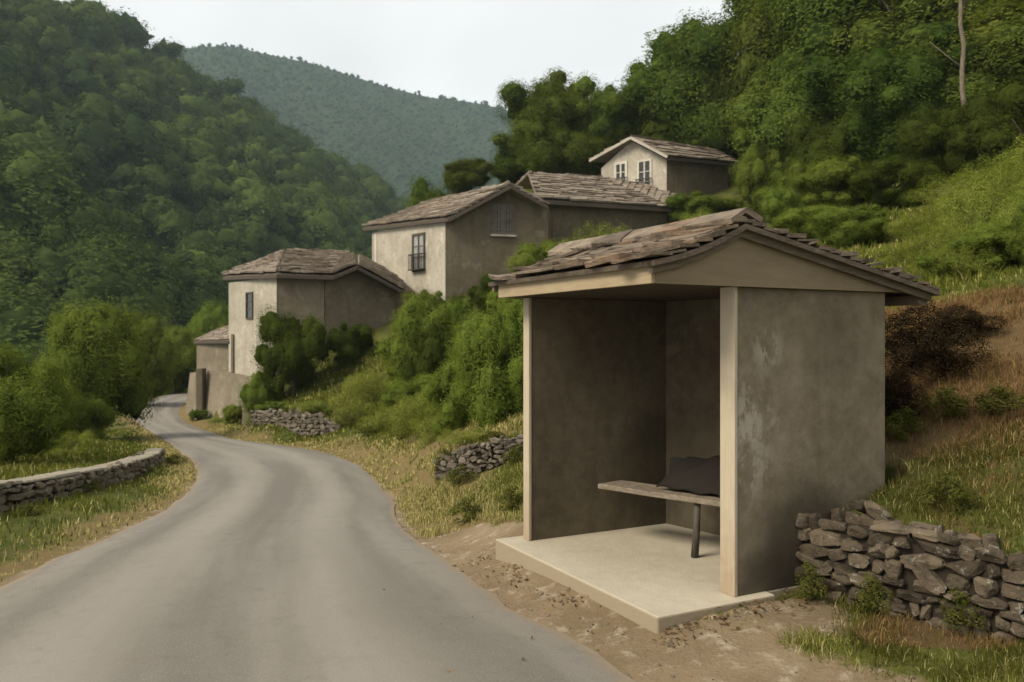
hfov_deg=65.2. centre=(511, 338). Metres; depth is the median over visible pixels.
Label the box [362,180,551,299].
stone house
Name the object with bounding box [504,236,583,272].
bush
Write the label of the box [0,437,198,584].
grass
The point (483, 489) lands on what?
grass
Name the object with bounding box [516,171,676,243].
stone wing
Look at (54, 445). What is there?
bush
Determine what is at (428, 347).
bush
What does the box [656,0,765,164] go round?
tree
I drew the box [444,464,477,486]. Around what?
bush
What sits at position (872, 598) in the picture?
bush
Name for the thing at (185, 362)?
tree
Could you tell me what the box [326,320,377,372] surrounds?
bush
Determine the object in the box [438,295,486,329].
bush
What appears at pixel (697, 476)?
cushion
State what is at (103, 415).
bush
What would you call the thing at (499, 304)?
bush
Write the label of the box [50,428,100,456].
bush
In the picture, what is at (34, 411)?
tree
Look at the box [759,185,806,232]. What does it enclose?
bush
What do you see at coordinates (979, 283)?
grass
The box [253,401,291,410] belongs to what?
bush
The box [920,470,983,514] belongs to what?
bush
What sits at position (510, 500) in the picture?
bush
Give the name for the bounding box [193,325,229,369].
stone annex
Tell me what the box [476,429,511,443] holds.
bush
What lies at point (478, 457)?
dry stone wall
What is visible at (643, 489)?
bench
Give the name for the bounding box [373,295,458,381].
bush
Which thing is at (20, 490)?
dry stone wall
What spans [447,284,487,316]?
bush
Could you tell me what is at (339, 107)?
forest
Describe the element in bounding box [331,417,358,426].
bush
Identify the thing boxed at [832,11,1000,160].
tree
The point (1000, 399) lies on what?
bush
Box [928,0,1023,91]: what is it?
tree
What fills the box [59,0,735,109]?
sky
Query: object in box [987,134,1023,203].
bush
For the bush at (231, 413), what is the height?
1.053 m
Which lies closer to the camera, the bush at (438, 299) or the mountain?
the bush at (438, 299)
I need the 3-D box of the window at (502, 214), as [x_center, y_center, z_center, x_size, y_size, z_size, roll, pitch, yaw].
[-0.422,-5.736,38.921,1.268,1.569,0.210,0,0,-16]
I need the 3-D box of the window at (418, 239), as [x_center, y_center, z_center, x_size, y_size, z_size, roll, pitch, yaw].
[-4.722,-4.285,39.783,0.330,1.901,1.176,0,0,-41]
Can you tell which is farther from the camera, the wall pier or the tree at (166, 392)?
the tree at (166, 392)
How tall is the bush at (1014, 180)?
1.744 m
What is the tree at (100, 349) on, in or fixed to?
on the ground at (750, 651)
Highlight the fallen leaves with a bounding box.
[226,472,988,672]
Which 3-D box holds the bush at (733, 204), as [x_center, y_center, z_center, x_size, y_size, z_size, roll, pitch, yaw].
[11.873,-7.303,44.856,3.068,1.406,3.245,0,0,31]
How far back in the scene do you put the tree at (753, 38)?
45.94 m
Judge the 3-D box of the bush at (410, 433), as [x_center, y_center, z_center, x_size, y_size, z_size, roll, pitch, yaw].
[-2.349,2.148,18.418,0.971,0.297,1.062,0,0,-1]
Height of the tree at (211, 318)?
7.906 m
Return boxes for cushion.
[656,455,719,495]
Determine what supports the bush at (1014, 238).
on the ground at (750, 651)
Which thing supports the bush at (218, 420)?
on the ground at (750, 651)
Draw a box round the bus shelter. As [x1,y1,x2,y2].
[488,207,940,633]
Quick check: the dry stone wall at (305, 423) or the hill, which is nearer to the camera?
the dry stone wall at (305, 423)
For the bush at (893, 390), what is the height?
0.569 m
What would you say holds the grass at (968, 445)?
on the ground at (750, 651)
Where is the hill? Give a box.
[25,90,294,280]
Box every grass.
[0,201,1009,495]
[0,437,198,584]
[381,261,1023,681]
[394,431,522,537]
[707,588,1023,681]
[843,285,1023,554]
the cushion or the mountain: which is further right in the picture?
the cushion
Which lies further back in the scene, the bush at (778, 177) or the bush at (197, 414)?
the bush at (197, 414)
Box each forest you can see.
[0,0,409,305]
[0,132,229,404]
[178,42,520,198]
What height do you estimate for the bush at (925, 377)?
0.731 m
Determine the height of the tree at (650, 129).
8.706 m
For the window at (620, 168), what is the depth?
50.53 m
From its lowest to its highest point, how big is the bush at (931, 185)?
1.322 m
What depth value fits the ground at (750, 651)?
5.69 m
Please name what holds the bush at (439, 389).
on the ground at (750, 651)
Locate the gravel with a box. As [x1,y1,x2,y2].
[398,522,915,679]
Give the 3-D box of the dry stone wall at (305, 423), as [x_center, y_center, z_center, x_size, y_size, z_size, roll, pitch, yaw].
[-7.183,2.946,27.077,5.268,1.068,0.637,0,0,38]
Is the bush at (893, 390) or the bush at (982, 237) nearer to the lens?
the bush at (893, 390)
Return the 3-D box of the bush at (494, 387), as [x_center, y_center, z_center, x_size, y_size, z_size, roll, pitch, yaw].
[-0.201,0.567,13.607,1.684,2.594,1.642,0,0,37]
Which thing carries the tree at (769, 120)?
on the ground at (750, 651)
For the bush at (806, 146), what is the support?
on the ground at (750, 651)
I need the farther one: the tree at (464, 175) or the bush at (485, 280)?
the tree at (464, 175)
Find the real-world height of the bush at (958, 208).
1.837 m
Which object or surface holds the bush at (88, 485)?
on the ground at (750, 651)
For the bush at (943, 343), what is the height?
0.849 m
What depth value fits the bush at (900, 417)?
6.65 m
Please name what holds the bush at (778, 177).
on the ground at (750, 651)
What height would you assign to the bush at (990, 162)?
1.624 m
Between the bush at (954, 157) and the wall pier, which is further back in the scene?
the wall pier
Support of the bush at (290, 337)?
on the ground at (750, 651)
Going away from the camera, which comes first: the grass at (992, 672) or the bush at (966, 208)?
the grass at (992, 672)
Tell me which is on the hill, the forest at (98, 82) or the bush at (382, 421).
the forest at (98, 82)
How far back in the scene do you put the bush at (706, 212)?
37.81 m
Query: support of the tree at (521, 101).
on the ground at (750, 651)
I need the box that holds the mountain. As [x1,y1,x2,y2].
[177,46,513,199]
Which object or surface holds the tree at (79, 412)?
on the ground at (750, 651)
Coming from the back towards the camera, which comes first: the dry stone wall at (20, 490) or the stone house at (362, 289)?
the stone house at (362, 289)
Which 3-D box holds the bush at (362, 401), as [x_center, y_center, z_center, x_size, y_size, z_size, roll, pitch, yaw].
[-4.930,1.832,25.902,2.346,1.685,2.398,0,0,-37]
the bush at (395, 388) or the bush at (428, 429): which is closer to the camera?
the bush at (428, 429)
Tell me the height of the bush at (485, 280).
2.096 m
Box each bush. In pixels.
[8,502,46,517]
[44,418,75,450]
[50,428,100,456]
[67,392,119,438]
[79,477,100,492]
[165,453,187,464]
[188,408,209,420]
[206,418,236,423]
[220,404,242,424]
[235,369,283,425]
[248,304,333,398]
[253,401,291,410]
[284,400,332,412]
[325,369,391,417]
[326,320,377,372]
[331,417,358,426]
[353,424,381,435]
[357,401,401,433]
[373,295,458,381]
[376,372,442,428]
[384,393,442,438]
[389,287,446,334]
[393,425,414,437]
[401,320,452,382]
[408,405,450,450]
[419,347,476,440]
[431,445,452,470]
[434,427,486,444]
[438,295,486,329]
[440,298,522,432]
[441,287,522,366]
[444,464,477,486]
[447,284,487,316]
[448,496,482,522]
[474,268,522,315]
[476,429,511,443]
[492,484,522,512]
[502,443,522,464]
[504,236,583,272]
[570,220,633,239]
[661,190,731,220]
[679,204,710,220]
[680,208,713,220]
[705,197,746,213]
[729,138,789,221]
[753,157,817,206]
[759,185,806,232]
[773,201,852,239]
[780,109,864,171]
[784,152,887,207]
[794,561,829,601]
[801,204,894,246]
[844,154,943,208]
[850,571,893,614]
[869,241,929,266]
[881,213,952,239]
[885,299,997,380]
[885,346,939,398]
[885,365,930,425]
[885,406,933,440]
[887,103,968,184]
[897,225,967,262]
[907,172,1000,224]
[907,300,974,317]
[913,250,975,279]
[913,385,971,418]
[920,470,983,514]
[924,244,1003,276]
[924,304,1012,336]
[929,163,1023,251]
[930,73,1023,179]
[930,184,1017,238]
[938,585,986,632]
[943,216,1022,270]
[957,148,1023,204]
[960,89,1023,184]
[969,382,1023,415]
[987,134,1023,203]
[988,158,1023,224]
[990,189,1023,261]
[996,202,1023,265]
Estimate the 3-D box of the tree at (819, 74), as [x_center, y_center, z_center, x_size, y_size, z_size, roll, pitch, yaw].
[16.625,-10.012,36.746,8.612,7.443,7.493,0,0,-28]
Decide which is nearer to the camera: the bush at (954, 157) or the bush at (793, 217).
the bush at (793, 217)
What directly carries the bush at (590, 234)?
on the ground at (750, 651)
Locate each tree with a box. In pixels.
[0,341,86,465]
[36,292,165,437]
[62,375,96,432]
[133,305,179,405]
[163,322,201,394]
[163,373,188,394]
[181,293,228,334]
[404,169,466,226]
[441,157,510,193]
[487,75,584,178]
[489,136,528,183]
[512,106,601,174]
[529,67,599,121]
[558,134,611,175]
[567,70,650,146]
[613,57,664,140]
[615,15,737,163]
[650,124,710,163]
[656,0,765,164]
[711,0,792,156]
[724,52,843,173]
[750,0,903,93]
[784,40,896,180]
[799,0,1019,97]
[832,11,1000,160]
[843,0,1023,54]
[924,7,1023,108]
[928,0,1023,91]
[930,0,966,104]
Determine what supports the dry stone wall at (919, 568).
on the ground at (750, 651)
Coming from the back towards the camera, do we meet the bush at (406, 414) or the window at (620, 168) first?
the window at (620, 168)
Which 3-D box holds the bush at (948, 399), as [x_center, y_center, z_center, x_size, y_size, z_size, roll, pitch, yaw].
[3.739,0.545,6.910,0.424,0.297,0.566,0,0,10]
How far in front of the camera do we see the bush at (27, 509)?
9.57 m
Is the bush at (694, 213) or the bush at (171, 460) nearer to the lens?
the bush at (171, 460)
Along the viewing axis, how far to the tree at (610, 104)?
60.52 m
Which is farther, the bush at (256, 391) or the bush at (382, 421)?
the bush at (256, 391)
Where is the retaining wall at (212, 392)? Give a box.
[185,368,270,418]
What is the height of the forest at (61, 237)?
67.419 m
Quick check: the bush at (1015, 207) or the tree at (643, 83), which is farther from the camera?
the tree at (643, 83)
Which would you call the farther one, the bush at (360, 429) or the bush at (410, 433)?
the bush at (360, 429)
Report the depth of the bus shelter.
5.81 m
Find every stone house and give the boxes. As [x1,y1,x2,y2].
[221,248,414,375]
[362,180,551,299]
[589,135,738,195]
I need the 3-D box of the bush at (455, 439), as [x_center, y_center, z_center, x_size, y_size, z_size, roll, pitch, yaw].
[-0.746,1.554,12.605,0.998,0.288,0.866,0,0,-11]
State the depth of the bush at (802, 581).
5.21 m
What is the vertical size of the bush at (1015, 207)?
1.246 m
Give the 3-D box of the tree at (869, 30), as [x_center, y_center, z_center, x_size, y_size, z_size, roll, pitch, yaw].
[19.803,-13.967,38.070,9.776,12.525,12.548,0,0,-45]
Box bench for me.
[598,457,719,557]
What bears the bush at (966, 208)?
on the ground at (750, 651)
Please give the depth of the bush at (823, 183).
27.57 m
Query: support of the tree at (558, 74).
on the ground at (750, 651)
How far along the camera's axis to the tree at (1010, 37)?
29.18 m
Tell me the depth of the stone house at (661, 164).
49.70 m
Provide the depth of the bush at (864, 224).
18.67 m
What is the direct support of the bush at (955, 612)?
on the ground at (750, 651)
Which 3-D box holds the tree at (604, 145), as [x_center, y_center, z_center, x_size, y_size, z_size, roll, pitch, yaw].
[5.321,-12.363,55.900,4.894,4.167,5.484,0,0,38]
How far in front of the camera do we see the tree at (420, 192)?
60.98 m
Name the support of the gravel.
on the ground at (750, 651)
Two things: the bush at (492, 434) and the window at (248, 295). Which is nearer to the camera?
the bush at (492, 434)
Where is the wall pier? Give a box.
[242,403,249,425]
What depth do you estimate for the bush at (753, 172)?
40.19 m
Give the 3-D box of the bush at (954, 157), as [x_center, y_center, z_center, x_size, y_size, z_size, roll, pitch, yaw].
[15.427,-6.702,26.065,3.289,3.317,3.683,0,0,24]
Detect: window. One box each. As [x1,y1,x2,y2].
[245,292,252,318]
[408,232,425,271]
[490,204,515,236]
[614,161,627,180]
[635,158,651,185]
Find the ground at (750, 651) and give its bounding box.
[0,143,1023,681]
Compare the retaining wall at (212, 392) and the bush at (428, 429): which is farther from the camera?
the retaining wall at (212, 392)
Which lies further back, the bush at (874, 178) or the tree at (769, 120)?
the tree at (769, 120)
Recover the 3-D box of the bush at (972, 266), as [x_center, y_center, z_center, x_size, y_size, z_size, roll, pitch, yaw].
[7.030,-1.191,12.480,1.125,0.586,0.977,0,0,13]
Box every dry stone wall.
[0,448,165,513]
[248,408,341,436]
[432,434,522,482]
[795,499,1023,642]
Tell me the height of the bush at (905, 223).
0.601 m
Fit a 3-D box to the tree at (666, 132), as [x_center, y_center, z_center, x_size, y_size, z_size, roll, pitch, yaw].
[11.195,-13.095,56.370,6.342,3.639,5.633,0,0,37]
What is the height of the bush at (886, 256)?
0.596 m
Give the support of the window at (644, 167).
in the stone house at (661, 164)
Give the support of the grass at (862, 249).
on the ground at (750, 651)
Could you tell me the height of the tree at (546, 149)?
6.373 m
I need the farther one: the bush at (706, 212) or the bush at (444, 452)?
the bush at (706, 212)
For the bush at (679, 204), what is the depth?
43.11 m
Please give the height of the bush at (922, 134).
2.903 m
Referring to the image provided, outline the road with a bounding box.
[0,392,635,681]
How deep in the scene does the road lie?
5.70 m
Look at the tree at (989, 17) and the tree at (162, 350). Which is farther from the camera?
the tree at (162, 350)
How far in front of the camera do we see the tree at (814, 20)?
39.39 m
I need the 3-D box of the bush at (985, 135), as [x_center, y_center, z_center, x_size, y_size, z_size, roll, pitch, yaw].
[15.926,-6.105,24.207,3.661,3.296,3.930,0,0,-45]
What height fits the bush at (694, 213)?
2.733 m
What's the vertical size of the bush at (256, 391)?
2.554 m
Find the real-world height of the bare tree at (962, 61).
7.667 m
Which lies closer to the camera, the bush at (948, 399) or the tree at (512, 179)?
the bush at (948, 399)
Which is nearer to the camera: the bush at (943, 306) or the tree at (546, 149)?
the bush at (943, 306)
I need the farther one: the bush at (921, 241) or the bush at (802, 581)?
the bush at (921, 241)
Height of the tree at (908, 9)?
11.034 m
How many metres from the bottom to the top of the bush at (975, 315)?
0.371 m
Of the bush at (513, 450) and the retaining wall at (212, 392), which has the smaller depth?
the bush at (513, 450)
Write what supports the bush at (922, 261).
on the ground at (750, 651)
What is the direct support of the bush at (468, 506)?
on the ground at (750, 651)
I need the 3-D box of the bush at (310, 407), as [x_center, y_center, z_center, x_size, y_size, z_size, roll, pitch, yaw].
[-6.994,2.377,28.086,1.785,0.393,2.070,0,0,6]

